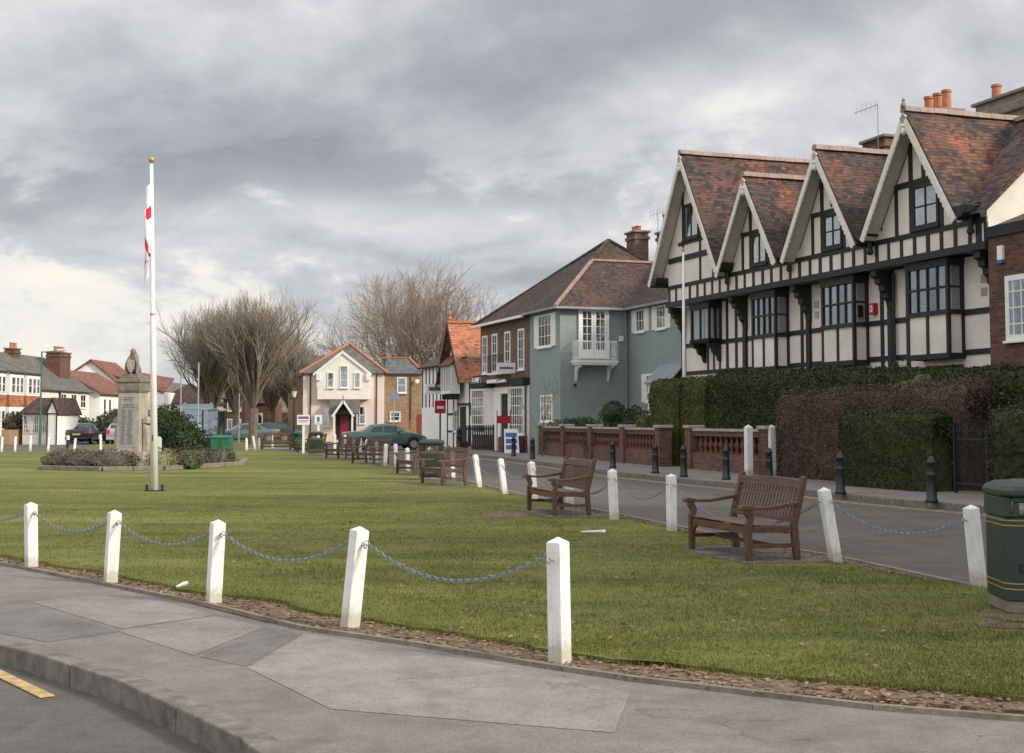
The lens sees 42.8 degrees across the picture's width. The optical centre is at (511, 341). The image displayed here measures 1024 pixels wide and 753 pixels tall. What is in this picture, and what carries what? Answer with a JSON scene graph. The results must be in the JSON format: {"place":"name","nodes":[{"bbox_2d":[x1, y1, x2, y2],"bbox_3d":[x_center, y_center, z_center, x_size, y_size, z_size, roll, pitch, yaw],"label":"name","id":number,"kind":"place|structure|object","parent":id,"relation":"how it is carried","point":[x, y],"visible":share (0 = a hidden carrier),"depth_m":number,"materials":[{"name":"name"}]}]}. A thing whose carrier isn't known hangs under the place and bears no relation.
{"place":"outdoors","nodes":[
{"label":"outdoors","id":0,"kind":"place"},
{"bbox_2d":[0,665,211,752],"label":"front road","id":1,"kind":"structure","parent":0,"point":[66,719],"depth_m":7.39,"materials":[{"name":"asphalt"}]},
{"bbox_2d":[0,670,54,697],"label":"road line","id":2,"kind":"object","parent":1,"relation":"on","point":[23,685],"visible":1,"depth_m":8.45,"materials":[{"name":"paint"}]},
{"bbox_2d":[0,638,295,752],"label":"kerb","id":3,"kind":"structure","parent":1,"relation":"on","point":[209,728],"depth_m":7.63,"materials":[{"name":"concrete"}]},
{"bbox_2d":[74,359,174,410],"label":"white gabled house","id":4,"kind":"structure","parent":0,"point":[111,371],"depth_m":129.34,"materials":[{"name":"paint"}]},
{"bbox_2d":[171,384,225,434],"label":"hipped house","id":5,"kind":"structure","parent":0,"point":[189,395],"depth_m":132.56,"materials":[{"name":"brown"}]},
{"bbox_2d":[298,342,387,441],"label":"pink house","id":6,"kind":"structure","parent":0,"point":[343,388],"depth_m":96.77,"materials":[{"name":"paint"}]},
{"bbox_2d":[0,439,986,582],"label":"road","id":7,"kind":"structure","parent":0,"point":[942,553],"depth_m":21.86,"materials":[{"name":"asphalt"}]},
{"bbox_2d":[0,354,43,442],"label":"terraced house","id":8,"kind":"structure","parent":7,"relation":"on","point":[19,387],"depth_m":90.23,"materials":[{"name":"paint"}]},
{"bbox_2d":[0,342,93,419],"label":"cream cottage","id":9,"kind":"structure","parent":7,"relation":"on","point":[59,380],"depth_m":102.98,"materials":[{"name":"paint"}]},
{"bbox_2d":[17,397,81,444],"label":"corner shop","id":10,"kind":"structure","parent":7,"relation":"on","point":[59,417],"depth_m":87.63,"materials":[{"name":"white paint"}]},
{"bbox_2d":[65,423,100,443],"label":"parked car","id":11,"kind":"object","parent":7,"relation":"on","point":[89,432],"visible":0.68,"depth_m":88.49,"materials":[{"name":"blue paint"}]},
{"bbox_2d":[70,370,118,421],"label":"red roofed cottage","id":12,"kind":"structure","parent":7,"relation":"on","point":[103,397],"depth_m":108.74,"materials":[{"name":"paint"}]},
{"bbox_2d":[78,410,117,441],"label":"shrub","id":13,"kind":"object","parent":7,"relation":"on","point":[104,422],"visible":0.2,"depth_m":100.98,"materials":[{"name":"green plant"}]},
{"bbox_2d":[141,295,241,408],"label":"lime tree","id":14,"kind":"object","parent":7,"relation":"on","point":[213,377],"visible":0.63,"depth_m":87.11,"materials":[{"name":"brown plant"}]},
{"bbox_2d":[182,403,212,424],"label":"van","id":15,"kind":"object","parent":7,"relation":"on","point":[190,409],"visible":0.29,"depth_m":79.83,"materials":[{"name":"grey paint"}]},
{"bbox_2d":[201,409,225,437],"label":"bus shelter","id":16,"kind":"object","parent":7,"relation":"on","point":[216,421],"visible":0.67,"depth_m":72.41,"materials":[{"name":"glass"}]},
{"bbox_2d":[224,369,245,426],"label":"lime tree","id":17,"kind":"object","parent":7,"relation":"on","point":[231,393],"visible":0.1,"depth_m":124.50,"materials":[{"name":"brown plant"}]},
{"bbox_2d":[221,395,248,429],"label":"orange brick house","id":18,"kind":"structure","parent":7,"relation":"on","point":[244,413],"depth_m":137.79,"materials":[{"name":"brown brick"}]},
{"bbox_2d":[225,423,280,440],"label":"parked car","id":19,"kind":"object","parent":7,"relation":"on","point":[243,430],"visible":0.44,"depth_m":95.03,"materials":[{"name":"paint"}]},
{"bbox_2d":[186,284,322,444],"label":"lime tree","id":20,"kind":"object","parent":7,"relation":"on","point":[252,337],"visible":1,"depth_m":83.52,"materials":[{"name":"brown plant"}]},
{"bbox_2d":[261,317,310,421],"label":"lime tree","id":21,"kind":"object","parent":7,"relation":"on","point":[271,401],"visible":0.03,"depth_m":109.64,"materials":[{"name":"brown plant"}]},
{"bbox_2d":[265,332,329,408],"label":"lime tree","id":22,"kind":"object","parent":7,"relation":"on","point":[283,386],"visible":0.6,"depth_m":104.03,"materials":[{"name":"brown plant"}]},
{"bbox_2d":[285,355,325,430],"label":"roofed house","id":23,"kind":"structure","parent":7,"relation":"on","point":[298,385],"depth_m":103.90,"materials":[{"name":"brick"}]},
{"bbox_2d":[341,424,426,449],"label":"parked car","id":24,"kind":"object","parent":7,"relation":"on","point":[399,436],"visible":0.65,"depth_m":71.71,"materials":[{"name":"green paint"}]},
{"bbox_2d":[308,267,487,366],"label":"oak tree","id":25,"kind":"object","parent":7,"relation":"on","point":[333,346],"visible":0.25,"depth_m":126.07,"materials":[{"name":"brown plant"}]},
{"bbox_2d":[376,357,421,432],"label":"brick annex","id":26,"kind":"object","parent":7,"relation":"on","point":[403,377],"visible":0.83,"depth_m":97.15,"materials":[{"name":"brick"}]},
{"bbox_2d":[332,252,510,365],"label":"ash tree","id":27,"kind":"object","parent":7,"relation":"on","point":[412,334],"visible":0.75,"depth_m":110.72,"materials":[{"name":"brown plant"}]},
{"bbox_2d":[417,355,446,445],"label":"black gable house","id":28,"kind":"structure","parent":7,"relation":"on","point":[430,423],"depth_m":78.02,"materials":[{"name":"brown paint"}]},
{"bbox_2d":[425,310,481,448],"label":"white pub","id":29,"kind":"structure","parent":7,"relation":"on","point":[459,371],"depth_m":70.90,"materials":[{"name":"tile"}]},
{"bbox_2d":[439,355,459,399],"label":"bay window","id":30,"kind":"structure","parent":29,"relation":"in","point":[450,389],"depth_m":70.64,"materials":[{"name":"white paint"}]},
{"bbox_2d":[470,239,648,452],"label":"brick shop","id":31,"kind":"structure","parent":7,"relation":"on","point":[502,388],"depth_m":63.57,"materials":[{"name":"brick"}]},
{"bbox_2d":[471,389,485,434],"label":"shop window","id":32,"kind":"structure","parent":31,"relation":"in","point":[477,395],"depth_m":66.45,"materials":[{"name":"white paint"}]},
{"bbox_2d":[499,389,509,436],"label":"door","id":33,"kind":"structure","parent":31,"relation":"in","point":[504,399],"depth_m":63.90,"materials":[{"name":"white paint"}]},
{"bbox_2d":[510,386,524,435],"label":"shop window","id":34,"kind":"structure","parent":31,"relation":"in","point":[516,393],"depth_m":61.54,"materials":[{"name":"white paint"}]},
{"bbox_2d":[521,209,688,452],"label":"blue house","id":35,"kind":"structure","parent":7,"relation":"on","point":[604,331],"depth_m":57.67,"materials":[{"name":"paint"}]},
{"bbox_2d":[536,313,551,348],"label":"window","id":36,"kind":"structure","parent":35,"relation":"in","point":[544,321],"depth_m":58.87,"materials":[{"name":"white paint"}]},
{"bbox_2d":[578,309,608,358],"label":"french door","id":37,"kind":"structure","parent":35,"relation":"in","point":[593,325],"depth_m":57.58,"materials":[{"name":"white paint"}]},
{"bbox_2d":[275,450,986,588],"bbox_3d":[-3.014,4.015,40.011,2.100,0.050,64.292,1,-4,-17],"label":"road edging","id":38,"kind":"object","parent":7,"relation":"on","point":[884,566],"visible":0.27,"depth_m":15.32,"materials":[{"name":"concrete"}]},
{"bbox_2d":[432,447,1023,513],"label":"kerb","id":39,"kind":"structure","parent":7,"relation":"on","point":[900,502],"depth_m":27.86,"materials":[{"name":"concrete"}]},
{"bbox_2d":[0,450,1023,702],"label":"lawn","id":40,"kind":"structure","parent":0,"point":[270,468],"depth_m":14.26,"materials":[{"name":"plant"}]},
{"bbox_2d":[38,458,247,470],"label":"planting bed","id":41,"kind":"object","parent":40,"relation":"on","point":[240,461],"visible":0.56,"depth_m":40.84,"materials":[{"name":"stone"}]},
{"bbox_2d":[40,447,83,465],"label":"heather","id":42,"kind":"object","parent":41,"relation":"on","point":[53,457],"visible":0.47,"depth_m":41.66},
{"bbox_2d":[58,447,102,465],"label":"heather","id":43,"kind":"object","parent":41,"relation":"on","point":[75,459],"visible":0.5,"depth_m":41.16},
{"bbox_2d":[82,447,142,466],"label":"heather","id":44,"kind":"object","parent":41,"relation":"on","point":[108,458],"visible":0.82,"depth_m":40.82,"materials":[{"name":"plant"}]},
{"bbox_2d":[110,348,149,465],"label":"war memorial","id":45,"kind":"object","parent":41,"relation":"on","point":[132,426],"visible":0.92,"depth_m":44.58,"materials":[{"name":"stone"}]},
{"bbox_2d":[143,447,178,465],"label":"shrub","id":46,"kind":"object","parent":41,"relation":"on","point":[166,458],"visible":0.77,"depth_m":41.12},
{"bbox_2d":[157,409,209,452],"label":"shrub","id":47,"kind":"object","parent":41,"relation":"on","point":[177,429],"visible":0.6,"depth_m":47.16,"materials":[{"name":"green plant"}]},
{"bbox_2d":[143,157,164,490],"bbox_3d":[-7.934,-0.414,29.151,0.467,7.490,0.240,0,-3,0],"label":"flagpole","id":48,"kind":"object","parent":40,"relation":"on","point":[153,437],"visible":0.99,"depth_m":29.04,"materials":[{"name":"metal"}]},
{"bbox_2d":[144,183,151,285],"bbox_3d":[-8.110,-2.376,29.138,0.143,2.396,0.125,0,-3,0],"label":"flag","id":49,"kind":"object","parent":48,"relation":"hanging from","point":[148,234],"visible":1,"depth_m":29.15,"materials":[{"name":"fabric"}]},
{"bbox_2d":[418,439,444,479],"bbox_3d":[-2.120,3.107,34.475,0.663,1.065,0.663,0,-3,0],"label":"litter bin","id":50,"kind":"object","parent":40,"relation":"on","point":[429,454],"visible":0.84,"depth_m":34.17,"materials":[{"name":"green plastic"}]},
{"bbox_2d":[0,470,1023,715],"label":"leaf litter","id":51,"kind":"object","parent":40,"relation":"on","point":[644,672],"visible":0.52,"depth_m":9.18,"materials":[{"name":"plant"}]},
{"bbox_2d":[390,483,1023,628],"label":"worn earth","id":52,"kind":"structure","parent":40,"relation":"on","point":[524,513],"depth_m":10.48,"materials":[{"name":"soil"}]},
{"bbox_2d":[982,478,1023,613],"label":"litter bin","id":53,"kind":"object","parent":52,"relation":"on","point":[1005,547],"visible":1,"depth_m":10.60,"materials":[{"name":"green plastic"}]},
{"bbox_2d":[0,565,1023,752],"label":"pavement","id":54,"kind":"structure","parent":0,"point":[654,718],"depth_m":6.97,"materials":[{"name":"concrete"}]},
{"bbox_2d":[0,603,116,641],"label":"pavement patch","id":55,"kind":"object","parent":54,"relation":"on","point":[27,621],"visible":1,"depth_m":10.19,"materials":[{"name":"concrete"}]},
{"bbox_2d":[34,592,210,628],"bbox_3d":[-3.301,2.269,11.123,0.926,0.001,2.062,3,-4,-40],"label":"pavement patch","id":56,"kind":"object","parent":54,"relation":"on","point":[121,610],"visible":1,"depth_m":11.05,"materials":[{"name":"concrete"}]},
{"bbox_2d":[120,616,262,654],"bbox_3d":[-2.277,2.189,9.800,0.959,0.001,1.567,3,-4,-39],"label":"pavement patch","id":57,"kind":"object","parent":54,"relation":"on","point":[195,636],"visible":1,"depth_m":9.85,"materials":[{"name":"concrete"}]},
{"bbox_2d":[201,628,301,665],"bbox_3d":[-1.844,2.159,9.290,0.415,0.001,1.557,0,-3,7],"label":"pavement patch","id":58,"kind":"object","parent":54,"relation":"on","point":[248,650],"visible":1,"depth_m":9.20,"materials":[{"name":"concrete"}]},
{"bbox_2d":[249,633,629,731],"bbox_3d":[-0.714,2.083,8.034,3.646,0.001,1.561,-3,-5,43],"label":"pavement patch","id":59,"kind":"object","parent":54,"relation":"on","point":[335,673],"visible":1,"depth_m":7.82,"materials":[{"name":"concrete"}]},
{"bbox_2d":[0,557,1023,714],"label":"soil strip","id":60,"kind":"object","parent":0,"point":[759,682],"visible":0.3,"depth_m":8.28,"materials":[{"name":"soil"}]},
{"bbox_2d":[24,502,37,566],"bbox_3d":[-5.212,2.146,14.172,0.112,0.808,0.247,1,-5,-40],"label":"white post","id":61,"kind":"object","parent":60,"relation":"on","point":[30,537],"visible":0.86,"depth_m":14.13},
{"bbox_2d":[103,510,121,582],"bbox_3d":[-3.916,2.061,12.812,0.112,0.816,0.247,5,-4,-32],"label":"white post","id":62,"kind":"object","parent":60,"relation":"on","point":[112,548],"visible":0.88,"depth_m":12.77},
{"bbox_2d":[206,519,225,602],"bbox_3d":[-2.583,1.968,11.391,0.112,0.832,0.247,4,-4,-30],"label":"white post","id":63,"kind":"object","parent":60,"relation":"on","point":[215,566],"visible":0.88,"depth_m":11.35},
{"bbox_2d":[340,526,368,627],"bbox_3d":[-1.214,1.867,10.062,0.112,0.889,0.247,8,-4,-38],"label":"white post","id":64,"kind":"object","parent":60,"relation":"on","point":[354,580],"visible":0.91,"depth_m":10.02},
{"bbox_2d":[221,531,348,561],"bbox_3d":[-1.877,1.686,10.741,1.784,0.249,0.027,-3,-5,44],"label":"chain","id":65,"kind":"object","parent":64,"relation":"attached to","point":[273,558],"visible":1,"depth_m":10.73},
{"bbox_2d":[364,540,545,582],"bbox_3d":[-0.441,1.577,9.334,0.027,0.282,1.964,3,-5,-45],"label":"chain","id":66,"kind":"object","parent":64,"relation":"attached to","point":[450,579],"visible":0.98,"depth_m":9.27,"materials":[{"name":"metal"}]},
{"bbox_2d":[0,561,1023,721],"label":"path edging","id":67,"kind":"object","parent":60,"relation":"on","point":[813,699],"visible":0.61,"depth_m":8.17,"materials":[{"name":"concrete"}]},
{"bbox_2d":[546,537,571,664],"bbox_3d":[0.308,1.755,8.578,0.112,0.941,0.247,-4,-4,38],"label":"white post","id":68,"kind":"object","parent":60,"relation":"on","point":[558,597],"visible":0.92,"depth_m":8.54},
{"bbox_2d":[0,0,1023,385],"label":"sky","id":69,"kind":"structure","parent":0,"point":[308,146],"materials":[{"name":"grey"}]},
{"bbox_2d":[322,458,829,563],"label":"bench paving","id":70,"kind":"structure","parent":0,"point":[772,557],"depth_m":15.61,"materials":[{"name":"concrete"}]},
{"bbox_2d":[324,436,360,458],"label":"park bench","id":71,"kind":"object","parent":70,"relation":"on","point":[346,446],"visible":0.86,"depth_m":53.48,"materials":[{"name":"brown wood"}]},
{"bbox_2d":[350,437,391,463],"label":"park bench","id":72,"kind":"object","parent":70,"relation":"on","point":[375,449],"visible":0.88,"depth_m":47.51,"materials":[{"name":"brown wood"}]},
{"bbox_2d":[393,444,437,474],"bbox_3d":[-2.782,3.379,37.873,0.834,0.928,1.604,2,-4,-24],"label":"park bench","id":73,"kind":"object","parent":70,"relation":"on","point":[414,462],"visible":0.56,"depth_m":38.04,"materials":[{"name":"brown wood"}]},
{"bbox_2d":[418,445,470,485],"bbox_3d":[-1.662,3.022,31.983,0.834,0.928,1.604,1,-4,-22],"label":"park bench","id":74,"kind":"object","parent":70,"relation":"on","point":[442,470],"visible":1,"depth_m":31.77,"materials":[{"name":"brown wood"}]},
{"bbox_2d":[522,456,596,515],"bbox_3d":[0.789,2.424,22.099,0.834,0.928,1.604,1,-4,-15],"label":"park bench","id":75,"kind":"object","parent":70,"relation":"on","point":[555,491],"visible":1,"depth_m":21.84,"materials":[{"name":"brown wood"}]},
{"bbox_2d":[682,471,807,561],"bbox_3d":[2.689,2.009,15.252,0.834,0.928,1.604,1,-4,-16],"label":"park bench","id":76,"kind":"object","parent":70,"relation":"on","point":[748,526],"visible":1,"depth_m":15.05,"materials":[{"name":"brown wood"}]},
{"bbox_2d":[296,451,934,579],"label":"soil verge","id":77,"kind":"structure","parent":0,"point":[805,553],"depth_m":16.20,"materials":[{"name":"soil"}]},
{"bbox_2d":[606,469,618,519],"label":"white post","id":78,"kind":"object","parent":77,"relation":"on","point":[613,496],"visible":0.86,"depth_m":20.61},
{"bbox_2d":[664,474,678,530],"bbox_3d":[2.257,2.350,18.501,0.247,0.957,0.112,1,-4,-25],"label":"white post","id":79,"kind":"object","parent":77,"relation":"on","point":[671,506],"visible":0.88,"depth_m":18.46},
{"bbox_2d":[816,487,842,562],"bbox_3d":[3.531,2.102,14.484,0.247,0.982,0.112,-8,-4,-16],"label":"white post","id":80,"kind":"object","parent":77,"relation":"on","point":[830,527],"visible":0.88,"depth_m":14.44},
{"bbox_2d":[961,505,986,585],"bbox_3d":[4.413,2.006,12.455,0.247,0.902,0.112,-3,-4,-20],"label":"white post","id":81,"kind":"object","parent":77,"relation":"on","point":[974,543],"visible":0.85,"depth_m":12.41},
{"bbox_2d":[444,446,1023,507],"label":"pavement","id":82,"kind":"structure","parent":0,"point":[970,497],"depth_m":32.83,"materials":[{"name":"concrete"}]},
{"bbox_2d":[465,424,493,451],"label":"railing enclosure","id":83,"kind":"object","parent":82,"relation":"on","point":[482,429],"visible":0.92,"depth_m":62.03,"materials":[{"name":"black metal"}]},
{"bbox_2d":[537,424,673,466],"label":"balustrade wall","id":84,"kind":"structure","parent":82,"relation":"on","point":[565,441],"depth_m":47.63,"materials":[{"name":"red brick"}]},
{"bbox_2d":[683,425,780,474],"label":"balustrade wall","id":85,"kind":"structure","parent":82,"relation":"on","point":[699,457],"depth_m":38.26,"materials":[{"name":"red brick"}]},
{"bbox_2d":[744,425,752,474],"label":"gate post","id":86,"kind":"object","parent":82,"relation":"on","point":[748,449],"visible":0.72,"depth_m":35.41,"materials":[{"name":"white stone"}]},
{"bbox_2d":[835,452,845,493],"bbox_3d":[6.630,2.659,26.419,0.230,0.836,0.224,0,-3,0],"label":"bollard","id":87,"kind":"object","parent":82,"relation":"on","point":[840,477],"visible":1,"depth_m":26.35,"materials":[{"name":"black metal"}]},
{"bbox_2d":[925,456,937,502],"bbox_3d":[7.578,2.490,23.628,0.230,0.836,0.224,0,-3,0],"label":"bollard","id":88,"kind":"object","parent":82,"relation":"on","point":[931,487],"visible":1,"depth_m":23.56,"materials":[{"name":"black metal"}]},
{"bbox_2d":[953,424,990,492],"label":"iron gate","id":89,"kind":"structure","parent":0,"point":[955,455],"depth_m":26.51,"materials":[{"name":"metal"}]},
{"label":"garden ground","id":90,"kind":"structure","parent":0,"visible":0},
{"bbox_2d":[598,399,626,424],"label":"topiary tree","id":91,"kind":"object","parent":90,"relation":"on","point":[613,410],"visible":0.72,"depth_m":50.41,"materials":[{"name":"green plant"}]},
{"bbox_2d":[647,376,692,465],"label":"yew bush","id":92,"kind":"object","parent":90,"relation":"on","point":[664,395],"visible":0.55,"depth_m":42.99,"materials":[{"name":"green plant"}]},
{"bbox_2d":[682,247,685,377],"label":"garden flagpole","id":93,"kind":"object","parent":90,"relation":"on","point":[683,330],"visible":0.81,"depth_m":44.92,"materials":[{"name":"metal"}]},
{"bbox_2d":[679,374,715,450],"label":"yew bush","id":94,"kind":"object","parent":90,"relation":"on","point":[694,397],"visible":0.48,"depth_m":41.45,"materials":[{"name":"green plant"}]},
{"bbox_2d":[647,84,1023,377],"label":"timbered house","id":95,"kind":"structure","parent":90,"relation":"on","point":[873,252],"depth_m":38.17,"materials":[{"name":"ceramic"}]},
{"bbox_2d":[681,203,698,241],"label":"window","id":96,"kind":"structure","parent":95,"relation":"in","point":[690,225],"depth_m":47.33,"materials":[{"name":"black glass"}]},
{"bbox_2d":[689,301,721,362],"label":"bay window","id":97,"kind":"structure","parent":95,"relation":"in","point":[709,313],"depth_m":46.54,"materials":[{"name":"black"}]},
{"bbox_2d":[749,233,767,267],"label":"window","id":98,"kind":"structure","parent":95,"relation":"in","point":[758,251],"depth_m":42.57,"materials":[{"name":"black glass"}]},
{"bbox_2d":[750,289,789,369],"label":"bay window","id":99,"kind":"structure","parent":95,"relation":"in","point":[770,349],"depth_m":42.14,"materials":[{"name":"white"}]},
{"bbox_2d":[821,213,842,251],"bbox_3d":[9.420,-3.223,38.444,0.121,1.080,1.080,1,-4,-19],"label":"window","id":100,"kind":"structure","parent":95,"relation":"in","point":[832,229],"depth_m":38.47,"materials":[{"name":"black glass"}]},
{"bbox_2d":[819,275,869,366],"bbox_3d":[9.767,-0.575,38.414,0.560,2.590,1.760,1,-4,-19],"label":"bay window","id":101,"kind":"structure","parent":95,"relation":"in","point":[845,341],"depth_m":38.05,"materials":[{"name":"white"}]},
{"bbox_2d":[909,182,939,232],"bbox_3d":[10.838,-3.542,34.321,0.121,1.220,1.200,1,-4,-19],"label":"window","id":102,"kind":"structure","parent":95,"relation":"in","point":[925,201],"depth_m":34.33,"materials":[{"name":"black glass"}]},
{"bbox_2d":[904,257,965,360],"bbox_3d":[11.136,-0.816,34.435,0.560,2.590,1.790,1,-4,-19],"label":"bay window","id":103,"kind":"structure","parent":95,"relation":"in","point":[936,329],"depth_m":34.09,"materials":[{"name":"white"}]},
{"bbox_2d":[709,362,1023,474],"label":"hedge","id":104,"kind":"object","parent":90,"relation":"on","point":[741,398],"visible":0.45,"depth_m":35.26,"materials":[{"name":"green plant"}]},
{"bbox_2d":[775,375,998,490],"bbox_3d":[8.742,2.183,31.509,1.609,2.532,8.147,1,-4,-17],"label":"hedge","id":105,"kind":"object","parent":90,"relation":"on","point":[809,439],"visible":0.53,"depth_m":31.57,"materials":[{"name":"plant"}]},
{"bbox_2d":[835,405,955,491],"bbox_3d":[8.410,2.341,28.789,1.220,1.885,3.589,1,-4,-20],"label":"hedge","id":106,"kind":"object","parent":90,"relation":"on","point":[890,448],"visible":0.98,"depth_m":28.04,"materials":[{"name":"green plant"}]},
{"bbox_2d":[984,401,1023,480],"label":"hedge","id":107,"kind":"object","parent":90,"relation":"on","point":[1005,434],"visible":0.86,"depth_m":24.86,"materials":[{"name":"green plant"}]},
{"bbox_2d":[985,214,1023,365],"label":"brick house","id":108,"kind":"structure","parent":90,"relation":"on","point":[1006,268],"depth_m":31.28,"materials":[{"name":"brown brick"}]},
{"bbox_2d":[1003,273,1023,343],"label":"window","id":109,"kind":"structure","parent":108,"relation":"in","point":[1014,284],"depth_m":30.99,"materials":[{"name":"white paint"}]},
{"label":"terrain","id":110,"kind":"structure","parent":0,"visible":0},
{"bbox_2d":[256,392,281,423],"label":"dark brick house","id":111,"kind":"structure","parent":110,"relation":"on","point":[262,413],"depth_m":141.83,"materials":[{"name":"brown brick"}]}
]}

